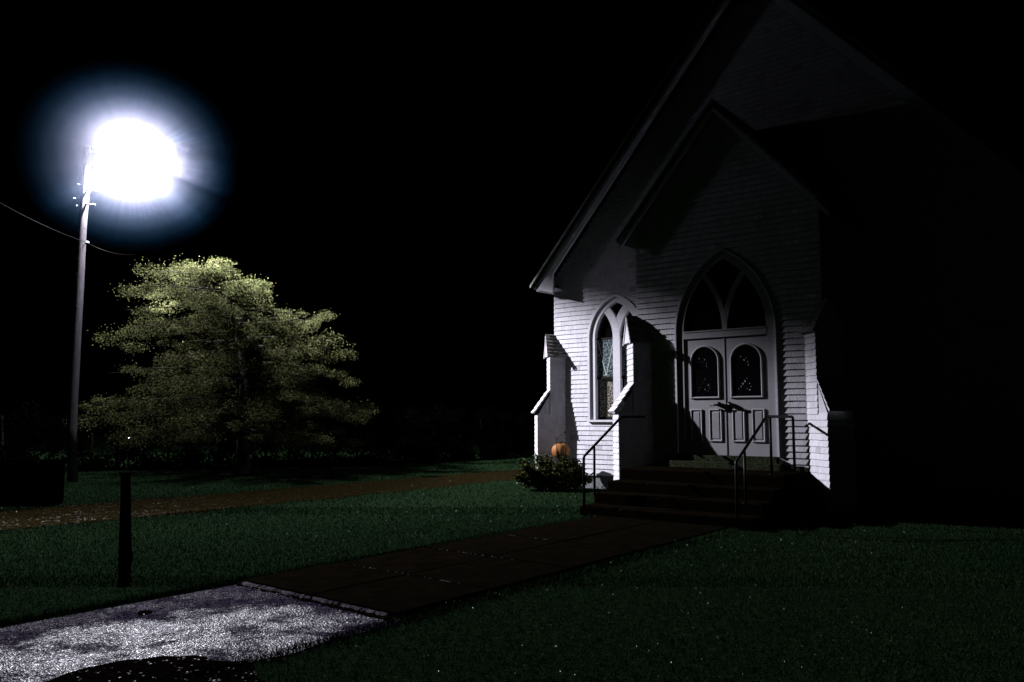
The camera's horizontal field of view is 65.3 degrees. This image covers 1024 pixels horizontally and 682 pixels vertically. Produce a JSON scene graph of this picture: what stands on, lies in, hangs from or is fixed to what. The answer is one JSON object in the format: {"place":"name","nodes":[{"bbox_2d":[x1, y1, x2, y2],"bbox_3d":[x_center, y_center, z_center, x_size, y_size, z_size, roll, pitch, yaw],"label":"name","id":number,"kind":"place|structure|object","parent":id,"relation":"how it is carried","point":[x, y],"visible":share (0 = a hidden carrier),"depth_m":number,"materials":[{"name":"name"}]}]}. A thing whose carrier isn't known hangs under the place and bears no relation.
{"place":"outdoors","nodes":[
{"label":"outdoors","id":0,"kind":"place"},
{"bbox_2d":[0,203,134,254],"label":"overhead cable","id":1,"kind":"object","parent":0,"point":[86,242],"visible":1,"depth_m":18.78,"materials":[{"name":"black plastic"}]},
{"bbox_2d":[0,585,400,681],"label":"gravel path","id":2,"kind":"structure","parent":0,"point":[228,623],"depth_m":5.79,"materials":[{"name":"grey gravel"}]},
{"bbox_2d":[46,584,393,681],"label":"soil","id":3,"kind":"structure","parent":2,"relation":"on","point":[136,670],"depth_m":4.89,"materials":[{"name":"brown soil"}]},
{"bbox_2d":[0,469,526,529],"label":"driveway","id":4,"kind":"structure","parent":0,"point":[79,513],"depth_m":14.93,"materials":[{"name":"brown soil"}]},
{"bbox_2d":[242,516,726,616],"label":"path","id":5,"kind":"structure","parent":0,"point":[570,545],"depth_m":8.30,"materials":[{"name":"brick"}]},
{"bbox_2d":[0,422,1023,681],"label":"ground","id":6,"kind":"structure","parent":0,"point":[538,614],"depth_m":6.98,"materials":[{"name":"plant"}]},
{"bbox_2d":[0,459,66,502],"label":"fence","id":7,"kind":"object","parent":6,"relation":"on","point":[33,480],"visible":0.92,"depth_m":14.53,"materials":[{"name":"black"}]},
{"bbox_2d":[66,146,127,481],"bbox_3d":[-10.178,-0.697,19.697,1.518,8.455,0.279,0,-5,5],"label":"street lamp","id":8,"kind":"object","parent":6,"relation":"on","point":[72,452],"visible":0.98,"depth_m":19.67,"materials":[{"name":"brown wood"}]},
{"bbox_2d":[118,438,132,560],"bbox_3d":[-4.246,1.762,8.822,0.188,1.383,0.170,0,-5,0],"label":"wooden post","id":9,"kind":"object","parent":6,"relation":"on","point":[125,544],"visible":0.96,"depth_m":8.76,"materials":[{"name":"brown wood"}]},
{"bbox_2d":[60,253,381,474],"bbox_3d":[-7.778,0.643,22.108,7.758,6.207,7.775,-1,-6,14],"label":"tree","id":10,"kind":"object","parent":6,"relation":"on","point":[187,425],"visible":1,"depth_m":21.45,"materials":[{"name":"green plant"}]},
{"bbox_2d":[0,400,538,471],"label":"hedge","id":11,"kind":"object","parent":6,"relation":"on","point":[192,458],"visible":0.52,"depth_m":25.03,"materials":[{"name":"green plant"}]},
{"bbox_2d":[242,535,547,615],"bbox_3d":[-0.586,2.333,8.339,1.970,0.029,3.888,-4,-7,38],"label":"slab lip","id":12,"kind":"object","parent":6,"relation":"on","point":[322,600],"visible":0.98,"depth_m":6.90,"materials":[{"name":"grey concrete"}]},
{"bbox_2d":[1,478,914,679],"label":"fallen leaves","id":13,"kind":"object","parent":6,"relation":"on","point":[560,671],"visible":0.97,"depth_m":7.65,"materials":[{"name":"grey plant"}]},
{"bbox_2d":[513,453,592,490],"bbox_3d":[0.900,2.794,17.067,1.764,0.850,1.058,0,-5,0],"label":"leafy bush","id":14,"kind":"object","parent":6,"relation":"on","point":[563,475],"visible":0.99,"depth_m":16.85,"materials":[{"name":"green plant"}]},
{"bbox_2d":[552,440,569,489],"bbox_3d":[1.063,2.683,17.380,0.393,1.068,0.414,0,-5,0],"label":"pumpkin ornament","id":15,"kind":"object","parent":6,"relation":"on","point":[563,448],"visible":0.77,"depth_m":17.27,"materials":[{"name":"orange plant"}]},
{"bbox_2d":[556,431,565,488],"bbox_3d":[1.049,2.557,17.091,0.216,1.264,0.046,0,-5,0],"label":"hook","id":16,"kind":"object","parent":6,"relation":"on","point":[556,447],"visible":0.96,"depth_m":17.11,"materials":[{"name":"black metal"}]},
{"bbox_2d":[580,465,808,530],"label":"concrete steps","id":17,"kind":"structure","parent":6,"relation":"on","point":[699,496],"depth_m":12.24,"materials":[{"name":"grey concrete"}]},
{"bbox_2d":[581,415,644,515],"bbox_3d":[1.742,2.048,13.450,0.090,1.584,2.024,-4,-7,38],"label":"handrail","id":18,"kind":"object","parent":17,"relation":"on","point":[594,492],"visible":0.9,"depth_m":12.91,"materials":[{"name":"black metal"}]},
{"bbox_2d":[734,415,797,528],"bbox_3d":[3.855,1.914,12.049,0.090,1.584,2.443,-4,-7,38],"label":"handrail","id":19,"kind":"object","parent":17,"relation":"on","point":[743,453],"visible":0.92,"depth_m":11.71,"materials":[{"name":"black metal"}]},
{"bbox_2d":[530,0,1023,515],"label":"church","id":20,"kind":"structure","parent":6,"relation":"on","point":[806,216],"depth_m":14.05,"materials":[{"name":"paint"}]},
{"bbox_2d":[587,294,636,421],"bbox_3d":[2.293,0.361,17.406,1.470,2.791,0.212,-4,-7,38],"label":"window","id":21,"kind":"structure","parent":20,"relation":"in","point":[606,352],"depth_m":17.61,"materials":[{"name":"white wood"}]},
{"bbox_2d":[684,337,725,454],"bbox_3d":[3.394,0.974,14.103,0.754,2.050,0.134,-4,-7,38],"label":"door","id":22,"kind":"structure","parent":20,"relation":"in","point":[703,358],"depth_m":14.11,"materials":[{"name":"paint"}]},
{"bbox_2d":[724,334,769,456],"bbox_3d":[3.999,0.928,13.624,0.762,2.050,0.134,-4,-7,38],"label":"door","id":23,"kind":"structure","parent":20,"relation":"in","point":[746,367],"depth_m":13.64,"materials":[{"name":"paint"}]},
{"bbox_2d":[0,0,1023,422],"label":"sky","id":24,"kind":"structure","parent":0,"point":[407,170],"materials":[{"name":"black"}]}
]}

